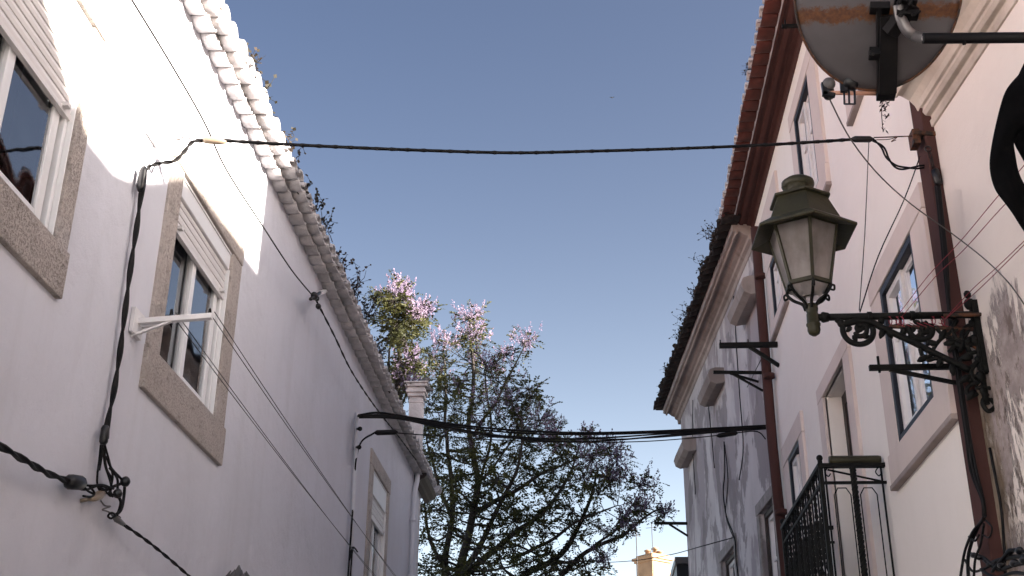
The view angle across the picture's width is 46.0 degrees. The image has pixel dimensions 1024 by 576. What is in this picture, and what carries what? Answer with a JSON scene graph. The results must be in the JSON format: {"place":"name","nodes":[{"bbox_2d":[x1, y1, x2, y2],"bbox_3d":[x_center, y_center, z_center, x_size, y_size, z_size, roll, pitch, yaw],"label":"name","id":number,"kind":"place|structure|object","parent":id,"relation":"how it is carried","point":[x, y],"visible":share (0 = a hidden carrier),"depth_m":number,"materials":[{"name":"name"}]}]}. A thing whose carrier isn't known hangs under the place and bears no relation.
{"place":"outdoors","nodes":[
{"label":"outdoors","id":0,"kind":"place"},
{"bbox_2d":[223,0,763,575],"label":"sky","id":1,"kind":"structure","parent":0,"point":[594,249],"materials":[{"name":"blue"}]},
{"bbox_2d":[632,524,673,575],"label":"tower","id":2,"kind":"structure","parent":0,"point":[659,566],"depth_m":60.94,"materials":[{"name":"paint"}]},
{"bbox_2d":[670,557,688,575],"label":"roof shed","id":3,"kind":"structure","parent":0,"point":[680,567],"depth_m":25.47,"materials":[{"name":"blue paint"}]},
{"label":"ground","id":4,"kind":"structure","parent":0,"visible":0},
{"bbox_2d":[0,0,441,575],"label":"white house","id":5,"kind":"structure","parent":4,"relation":"on","point":[90,90],"depth_m":7.09,"materials":[{"name":"paint"}]},
{"bbox_2d":[0,0,110,298],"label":"window","id":6,"kind":"structure","parent":5,"relation":"in","point":[53,40],"depth_m":5.55,"materials":[{"name":"stone"}]},
{"bbox_2d":[63,444,129,526],"bbox_3d":[-1.992,0.916,5.833,0.105,0.322,0.761,-1,-25,3],"label":"cable junction","id":7,"kind":"object","parent":5,"relation":"attached to","point":[77,482],"visible":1,"depth_m":5.87,"materials":[{"name":"black rubber"}]},
{"bbox_2d":[0,442,70,483],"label":"feeder cable","id":8,"kind":"object","parent":7,"relation":"attached to","point":[22,458],"visible":1,"depth_m":5.03,"materials":[{"name":"black rubber"}]},
{"bbox_2d":[124,524,190,575],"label":"drop cable","id":9,"kind":"object","parent":7,"relation":"attached to","point":[155,547],"visible":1,"depth_m":6.47,"materials":[{"name":"black rubber"}]},
{"bbox_2d":[104,154,150,432],"bbox_3d":[-1.996,0.006,6.257,0.034,1.600,0.109,-1,-25,3],"label":"wall cable","id":10,"kind":"object","parent":5,"relation":"attached to","point":[120,347],"depth_m":6.23,"materials":[{"name":"black rubber"}]},
{"bbox_2d":[99,425,109,444],"bbox_3d":[-1.994,0.720,5.906,0.040,0.098,0.047,-1,-25,3],"label":"cable sleeve","id":11,"kind":"object","parent":10,"relation":"attached to","point":[104,434],"visible":0.99,"depth_m":5.89,"materials":[{"name":"black plastic"}]},
{"bbox_2d":[137,166,146,191],"bbox_3d":[-1.985,-0.584,6.477,0.040,0.150,0.044,-1,-25,3],"label":"cable sleeve","id":12,"kind":"object","parent":10,"relation":"attached to","point":[142,176],"visible":1,"depth_m":6.46,"materials":[{"name":"black plastic"}]},
{"bbox_2d":[129,307,212,340],"bbox_3d":[-1.808,0.185,6.434,0.423,0.174,0.140,-1,-25,3],"label":"clothesline bracket","id":13,"kind":"object","parent":5,"relation":"attached to","point":[139,322],"visible":1,"depth_m":6.43,"materials":[{"name":"white metal"}]},
{"bbox_2d":[171,313,375,575],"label":"clothesline","id":14,"kind":"object","parent":13,"relation":"attached to","point":[264,434],"visible":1,"depth_m":8.09,"materials":[{"name":"metal"}]},
{"bbox_2d":[213,312,395,575],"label":"clothesline","id":15,"kind":"object","parent":13,"relation":"attached to","point":[291,428],"visible":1,"depth_m":7.98,"materials":[{"name":"metal"}]},
{"bbox_2d":[145,125,203,147],"bbox_3d":[-1.883,-0.859,6.749,0.282,0.073,0.172,-1,-25,3],"label":"wall hook","id":16,"kind":"object","parent":5,"relation":"attached to","point":[153,136],"depth_m":6.75,"materials":[{"name":"white metal"}]},
{"bbox_2d":[139,138,244,465],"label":"window","id":17,"kind":"structure","parent":5,"relation":"in","point":[194,224],"depth_m":7.60,"materials":[{"name":"stone"}]},
{"bbox_2d":[226,565,249,575],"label":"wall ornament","id":18,"kind":"object","parent":5,"relation":"attached to","point":[238,571],"depth_m":7.83,"materials":[{"name":"grey stone"}]},
{"bbox_2d":[245,42,268,83],"bbox_3d":[-1.767,-1.557,8.273,0.244,0.226,0.306,8,-26,-15],"label":"roof weed","id":19,"kind":"object","parent":5,"relation":"on","point":[255,61],"visible":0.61,"depth_m":8.19,"materials":[{"name":"brown plant"}]},
{"bbox_2d":[260,74,277,119],"bbox_3d":[-1.772,-1.360,8.574,0.204,0.201,0.397,3,-25,-7],"label":"roof weed","id":20,"kind":"object","parent":5,"relation":"on","point":[266,86],"visible":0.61,"depth_m":8.48,"materials":[{"name":"brown plant"}]},
{"bbox_2d":[131,0,416,459],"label":"wall wire","id":21,"kind":"object","parent":5,"relation":"attached to","point":[193,102],"depth_m":8.22,"materials":[{"name":"black rubber"}]},
{"bbox_2d":[282,127,305,162],"bbox_3d":[-1.699,-1.086,9.178,0.142,0.242,0.377,-5,-25,11],"label":"roof weed","id":22,"kind":"object","parent":5,"relation":"on","point":[292,148],"visible":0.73,"depth_m":9.16,"materials":[{"name":"brown plant"}]},
{"bbox_2d":[297,166,312,193],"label":"roof weed","id":23,"kind":"object","parent":5,"relation":"on","point":[309,185],"visible":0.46,"depth_m":9.66,"materials":[{"name":"plant"}]},
{"bbox_2d":[307,188,327,211],"bbox_3d":[-1.627,-0.724,9.949,0.230,0.179,0.277,-14,-28,29],"label":"roof weed","id":24,"kind":"object","parent":5,"relation":"on","point":[317,199],"visible":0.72,"depth_m":9.92,"materials":[{"name":"green plant"}]},
{"bbox_2d":[309,289,327,309],"bbox_3d":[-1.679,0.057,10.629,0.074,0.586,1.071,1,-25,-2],"label":"insulator","id":25,"kind":"object","parent":5,"relation":"attached to","point":[315,296],"visible":0.99,"depth_m":10.29,"materials":[{"name":"grey ceramic"}]},
{"bbox_2d":[320,207,335,241],"bbox_3d":[-1.630,-0.527,10.519,0.186,0.285,0.360,7,-25,-14],"label":"roof weed","id":26,"kind":"object","parent":5,"relation":"on","point":[323,219],"visible":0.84,"depth_m":10.45,"materials":[{"name":"green plant"}]},
{"bbox_2d":[336,247,359,271],"bbox_3d":[-1.563,-0.265,11.050,0.286,0.184,0.410,-1,-25,3],"label":"roof weed","id":27,"kind":"object","parent":5,"relation":"on","point":[344,259],"visible":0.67,"depth_m":11.06,"materials":[{"name":"green plant"}]},
{"bbox_2d":[349,412,359,575],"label":"wall conduit","id":28,"kind":"object","parent":5,"relation":"attached to","point":[354,475],"depth_m":12.22,"materials":[{"name":"white paint"}]},
{"bbox_2d":[349,546,357,575],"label":"wire loop","id":29,"kind":"object","parent":28,"relation":"attached to","point":[351,554],"visible":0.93,"depth_m":11.69,"materials":[{"name":"black rubber"}]},
{"bbox_2d":[344,258,370,302],"bbox_3d":[-1.526,-0.053,11.774,0.308,0.402,0.305,-9,-26,19],"label":"roof weed","id":30,"kind":"object","parent":5,"relation":"on","point":[356,286],"visible":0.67,"depth_m":11.72,"materials":[{"name":"green plant"}]},
{"bbox_2d":[358,291,380,323],"bbox_3d":[-1.450,0.206,12.227,0.250,0.319,0.385,-1,-25,3],"label":"roof weed","id":31,"kind":"object","parent":5,"relation":"on","point":[367,316],"visible":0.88,"depth_m":12.20,"materials":[{"name":"green plant"}]},
{"bbox_2d":[363,448,390,575],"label":"window","id":32,"kind":"structure","parent":5,"relation":"in","point":[379,488],"depth_m":13.90,"materials":[{"name":"stone"}]},
{"bbox_2d":[375,335,388,359],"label":"roof weed","id":33,"kind":"object","parent":5,"relation":"on","point":[381,349],"visible":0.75,"depth_m":13.22,"materials":[{"name":"green plant"}]},
{"bbox_2d":[388,371,406,392],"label":"roof weed","id":34,"kind":"object","parent":5,"relation":"on","point":[399,380],"visible":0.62,"depth_m":13.97,"materials":[{"name":"green plant"}]},
{"bbox_2d":[347,429,765,575],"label":"service cable","id":35,"kind":"object","parent":5,"relation":"attached to","point":[395,432],"visible":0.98,"depth_m":12.86,"materials":[{"name":"black rubber"}]},
{"bbox_2d":[358,412,765,441],"bbox_3d":[0.687,1.467,13.153,4.860,0.562,0.092,10,-26,-20],"label":"cable bundle","id":36,"kind":"object","parent":35,"relation":"attached to","point":[455,427],"visible":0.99,"depth_m":13.00,"materials":[{"name":"black rubber"}]},
{"bbox_2d":[363,269,447,406],"bbox_3d":[-1.972,4.520,19.427,1.507,11.161,3.658,4,-25,-7],"label":"jacaranda tree","id":37,"kind":"object","parent":4,"relation":"on","point":[405,312],"visible":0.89,"depth_m":20.33,"materials":[{"name":"green plant"}]},
{"bbox_2d":[404,381,429,575],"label":"chimney","id":38,"kind":"object","parent":4,"relation":"on","point":[417,396],"visible":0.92,"depth_m":18.89,"materials":[{"name":"plaster"}]},
{"bbox_2d":[416,377,433,391],"bbox_3d":[-1.387,1.518,19.024,0.318,0.253,0.105,-1,-25,3],"label":"roof finial","id":39,"kind":"object","parent":38,"relation":"on","point":[428,389],"visible":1,"depth_m":18.99,"materials":[{"name":"grey stone"}]},
{"bbox_2d":[405,299,678,575],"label":"jacaranda tree","id":40,"kind":"object","parent":4,"relation":"on","point":[473,564],"visible":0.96,"depth_m":24.22,"materials":[{"name":"green plant"}]},
{"bbox_2d":[635,526,640,575],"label":"aerial","id":41,"kind":"object","parent":4,"relation":"on","point":[636,535],"visible":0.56,"depth_m":57.77,"materials":[{"name":"metal"}]},
{"bbox_2d":[653,211,780,575],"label":"grey house","id":42,"kind":"structure","parent":4,"relation":"on","point":[715,316],"depth_m":17.26,"materials":[{"name":"paint"}]},
{"bbox_2d":[579,537,733,563],"bbox_3d":[2.159,4.621,20.713,0.808,1.951,10.690,4,-25,-7],"label":"cable","id":43,"kind":"object","parent":42,"relation":"attached to","point":[675,553],"visible":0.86,"depth_m":18.57,"materials":[{"name":"black rubber"}]},
{"bbox_2d":[654,522,687,536],"bbox_3d":[2.770,4.171,20.988,0.578,0.303,0.045,1,-25,0],"label":"clothesline bracket","id":44,"kind":"object","parent":42,"relation":"attached to","point":[671,524],"visible":1,"depth_m":21.00,"materials":[{"name":"black metal"}]},
{"bbox_2d":[671,301,687,324],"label":"roof weed","id":45,"kind":"object","parent":42,"relation":"on","point":[685,314],"visible":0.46,"depth_m":18.74,"materials":[{"name":"green plant"}]},
{"bbox_2d":[687,282,698,305],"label":"roof weed","id":46,"kind":"object","parent":42,"relation":"on","point":[691,292],"visible":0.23,"depth_m":17.90,"materials":[{"name":"green plant"}]},
{"bbox_2d":[692,400,695,493],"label":"facade cable","id":47,"kind":"object","parent":42,"relation":"attached to","point":[693,455],"visible":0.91,"depth_m":20.24,"materials":[{"name":"black rubber"}]},
{"bbox_2d":[688,252,703,273],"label":"roof weed","id":48,"kind":"object","parent":42,"relation":"on","point":[701,263],"visible":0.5,"depth_m":17.03,"materials":[{"name":"green plant"}]},
{"bbox_2d":[697,220,714,240],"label":"roof weed","id":49,"kind":"object","parent":42,"relation":"on","point":[711,227],"visible":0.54,"depth_m":16.15,"materials":[{"name":"green plant"}]},
{"bbox_2d":[708,407,714,467],"bbox_3d":[3.049,2.199,18.526,0.014,1.228,0.239,1,-25,0],"label":"facade cable","id":50,"kind":"object","parent":42,"relation":"attached to","point":[711,438],"visible":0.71,"depth_m":18.39,"materials":[{"name":"black rubber"}]},
{"bbox_2d":[724,445,732,535],"bbox_3d":[3.048,2.903,17.089,0.014,1.386,0.477,1,-25,0],"label":"facade cable","id":51,"kind":"object","parent":42,"relation":"attached to","point":[727,488],"visible":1,"depth_m":17.11,"materials":[{"name":"black rubber"}]},
{"bbox_2d":[718,533,738,575],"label":"window","id":52,"kind":"structure","parent":42,"relation":"in","point":[731,570],"depth_m":17.28,"materials":[{"name":"grey wood"}]},
{"bbox_2d":[723,442,738,575],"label":"facade cable","id":53,"kind":"object","parent":42,"relation":"attached to","point":[726,513],"visible":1,"depth_m":17.10,"materials":[{"name":"black rubber"}]},
{"bbox_2d":[713,370,762,391],"bbox_3d":[2.807,1.201,15.068,0.607,0.268,0.248,1,-25,0],"label":"clothesline bracket","id":54,"kind":"object","parent":42,"relation":"attached to","point":[737,375],"visible":0.93,"depth_m":15.00,"materials":[{"name":"black metal"}]},
{"bbox_2d":[733,296,743,479],"bbox_3d":[3.066,1.348,16.495,0.015,2.475,0.559,1,-25,0],"label":"facade cable","id":55,"kind":"object","parent":42,"relation":"attached to","point":[740,405],"visible":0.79,"depth_m":16.20,"materials":[{"name":"black rubber"}]},
{"bbox_2d":[755,485,780,575],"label":"window","id":56,"kind":"structure","parent":42,"relation":"in","point":[769,517],"depth_m":14.76,"materials":[{"name":"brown wood"}]},
{"bbox_2d":[718,0,1003,575],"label":"pink house","id":57,"kind":"structure","parent":4,"relation":"on","point":[909,504],"depth_m":9.47,"materials":[{"name":"paint"}]},
{"bbox_2d":[147,138,924,170],"bbox_3d":[0.300,-0.772,7.163,4.729,0.680,0.057,4,-25,-8],"label":"street cable","id":58,"kind":"object","parent":57,"relation":"attached to","point":[192,142],"visible":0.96,"depth_m":7.15,"materials":[{"name":"black rubber"}]},
{"bbox_2d":[202,136,226,144],"bbox_3d":[-1.684,-0.832,6.831,0.135,0.042,0.044,5,-25,-10],"label":"cable clamp","id":59,"kind":"object","parent":58,"relation":"attached to","point":[212,140],"visible":1,"depth_m":6.82,"materials":[{"name":"plastic"}]},
{"bbox_2d":[852,136,872,141],"bbox_3d":[2.197,-0.933,7.569,0.140,0.049,0.042,4,-25,-7],"label":"cable clamp","id":60,"kind":"object","parent":58,"relation":"attached to","point":[862,138],"visible":0.93,"depth_m":7.55,"materials":[{"name":"black plastic"}]},
{"bbox_2d":[719,339,779,366],"bbox_3d":[2.716,0.748,13.805,0.672,0.345,0.055,-1,-25,3],"label":"clothesline bracket","id":61,"kind":"object","parent":57,"relation":"attached to","point":[752,346],"visible":1,"depth_m":13.82,"materials":[{"name":"black metal"}]},
{"bbox_2d":[760,170,789,341],"bbox_3d":[3.043,-0.337,13.851,0.141,1.630,1.240,-1,-25,3],"label":"window","id":62,"kind":"structure","parent":57,"relation":"in","point":[778,307],"depth_m":13.92,"materials":[{"name":"blue paint"}]},
{"bbox_2d":[782,20,797,28],"bbox_3d":[2.648,-2.417,11.074,0.343,0.110,0.030,-1,-25,3],"label":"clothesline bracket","id":63,"kind":"object","parent":57,"relation":"attached to","point":[786,26],"visible":0.52,"depth_m":11.06,"materials":[{"name":"black metal"}]},
{"bbox_2d":[781,410,817,575],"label":"window","id":64,"kind":"structure","parent":57,"relation":"in","point":[793,451],"depth_m":12.77,"materials":[{"name":"blue paint"}]},
{"bbox_2d":[788,49,831,191],"bbox_3d":[2.893,-1.343,11.660,0.141,1.630,1.490,-1,-25,3],"label":"window","id":65,"kind":"structure","parent":57,"relation":"in","point":[805,118],"depth_m":11.65,"materials":[{"name":"blue paint"}]},
{"bbox_2d":[841,390,861,574],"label":"door","id":66,"kind":"structure","parent":57,"relation":"in","point":[844,400],"depth_m":10.94,"materials":[{"name":"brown wood"}]},
{"bbox_2d":[845,90,863,125],"bbox_3d":[2.707,-2.359,9.450,0.070,1.630,1.490,-1,-25,3],"label":"window","id":67,"kind":"structure","parent":57,"relation":"in","point":[851,110],"depth_m":9.63,"materials":[{"name":"white paint"}]},
{"bbox_2d":[828,455,881,462],"bbox_3d":[2.554,1.282,8.995,0.380,0.068,0.068,-1,-25,3],"label":"rolled mat","id":68,"kind":"object","parent":57,"relation":"on","point":[858,459],"visible":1,"depth_m":8.97,"materials":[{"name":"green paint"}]},
{"bbox_2d":[879,101,889,132],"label":"dry vine","id":69,"kind":"object","parent":57,"relation":"hanging from","point":[885,109],"visible":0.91,"depth_m":7.98,"materials":[{"name":"brown plant"}]},
{"bbox_2d":[874,129,942,184],"bbox_3d":[2.470,-0.794,7.514,0.389,0.412,0.126,-1,-25,3],"label":"cable anchor","id":70,"kind":"object","parent":57,"relation":"attached to","point":[915,137],"visible":0.97,"depth_m":7.53,"materials":[{"name":"metal"}]},
{"bbox_2d":[868,356,956,385],"bbox_3d":[2.349,0.484,6.960,0.562,0.200,0.030,-1,-25,3],"label":"clothesline bracket","id":71,"kind":"object","parent":57,"relation":"attached to","point":[904,369],"visible":0.83,"depth_m":6.96,"materials":[{"name":"black metal"}]},
{"bbox_2d":[867,182,957,490],"bbox_3d":[2.720,0.378,8.197,0.140,1.610,1.620,-1,-25,3],"label":"window","id":72,"kind":"structure","parent":57,"relation":"in","point":[919,413],"depth_m":8.20,"materials":[{"name":"blue paint"}]},
{"bbox_2d":[895,0,1023,575],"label":"mouldy house","id":73,"kind":"structure","parent":4,"relation":"on","point":[955,92],"depth_m":6.72,"materials":[{"name":"mouldy painted plaster"},{"name":"orange tile"}]},
{"bbox_2d":[751,174,994,412],"bbox_3d":[2.103,0.017,6.938,1.352,1.492,0.646,-1,-25,3],"label":"street lamp","id":74,"kind":"object","parent":73,"relation":"attached to","point":[804,232],"visible":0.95,"depth_m":6.89,"materials":[{"name":"black metal"}]},
{"bbox_2d":[859,142,868,310],"bbox_3d":[2.115,-0.399,7.258,0.341,1.264,0.012,19,-31,-35],"label":"stay wire","id":75,"kind":"object","parent":74,"relation":"attached to","point":[865,227],"visible":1,"depth_m":7.24,"materials":[{"name":"black metal"}]},
{"bbox_2d":[859,157,919,311],"bbox_3d":[2.255,-0.335,7.191,0.557,1.115,0.024,6,-25,-13],"label":"stay wire","id":76,"kind":"object","parent":74,"relation":"attached to","point":[887,235],"visible":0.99,"depth_m":7.17,"materials":[{"name":"black metal"}]},
{"bbox_2d":[888,316,947,326],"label":"string knots","id":77,"kind":"object","parent":74,"relation":"attached to","point":[900,322],"visible":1,"depth_m":6.82,"materials":[{"name":"red fabric"}]},
{"bbox_2d":[902,204,1005,315],"bbox_3d":[2.344,-0.196,6.223,0.078,0.141,1.429,4,-25,-7],"label":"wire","id":78,"kind":"object","parent":74,"relation":"attached to","point":[956,256],"visible":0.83,"depth_m":6.38,"materials":[{"name":"black metal"}]},
{"bbox_2d":[899,165,1023,313],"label":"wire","id":79,"kind":"object","parent":74,"relation":"attached to","point":[952,249],"visible":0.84,"depth_m":6.42,"materials":[{"name":"black metal"}]},
{"bbox_2d":[942,245,1023,321],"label":"red string","id":80,"kind":"object","parent":74,"relation":"attached to","point":[982,285],"visible":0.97,"depth_m":6.48,"materials":[{"name":"red fabric"}]},
{"bbox_2d":[946,241,1023,317],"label":"red string","id":81,"kind":"object","parent":74,"relation":"attached to","point":[984,278],"visible":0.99,"depth_m":6.41,"materials":[{"name":"red fabric"}]},
{"bbox_2d":[794,0,1023,104],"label":"satellite dish","id":82,"kind":"object","parent":73,"relation":"attached to","point":[881,50],"visible":1,"depth_m":5.29,"materials":[{"name":"metal"}]},
{"bbox_2d":[828,98,1023,304],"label":"aerial cable","id":83,"kind":"object","parent":82,"relation":"hanging from","point":[916,207],"visible":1,"depth_m":5.86,"materials":[{"name":"black rubber"}]},
{"bbox_2d":[934,185,986,515],"bbox_3d":[2.511,0.314,6.816,0.027,1.986,0.256,-1,-25,3],"label":"strip cable","id":84,"kind":"object","parent":73,"relation":"attached to","point":[973,468],"visible":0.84,"depth_m":6.78,"materials":[{"name":"rubber"}]},
{"bbox_2d":[959,514,1023,575],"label":"cable loops","id":85,"kind":"object","parent":73,"relation":"attached to","point":[998,564],"visible":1,"depth_m":6.25,"materials":[{"name":"black rubber"}]},
{"bbox_2d":[988,447,1006,573],"bbox_3d":[2.556,1.251,6.340,0.016,0.819,0.181,-1,-25,3],"label":"edge cable","id":86,"kind":"object","parent":73,"relation":"attached to","point":[999,500],"visible":0.86,"depth_m":6.30,"materials":[{"name":"black rubber"}]},
{"bbox_2d":[989,64,1023,230],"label":"hanging garment","id":87,"kind":"object","parent":73,"relation":"hanging from","point":[1008,183],"visible":1,"depth_m":5.51,"materials":[{"name":"black fabric"}]}
]}

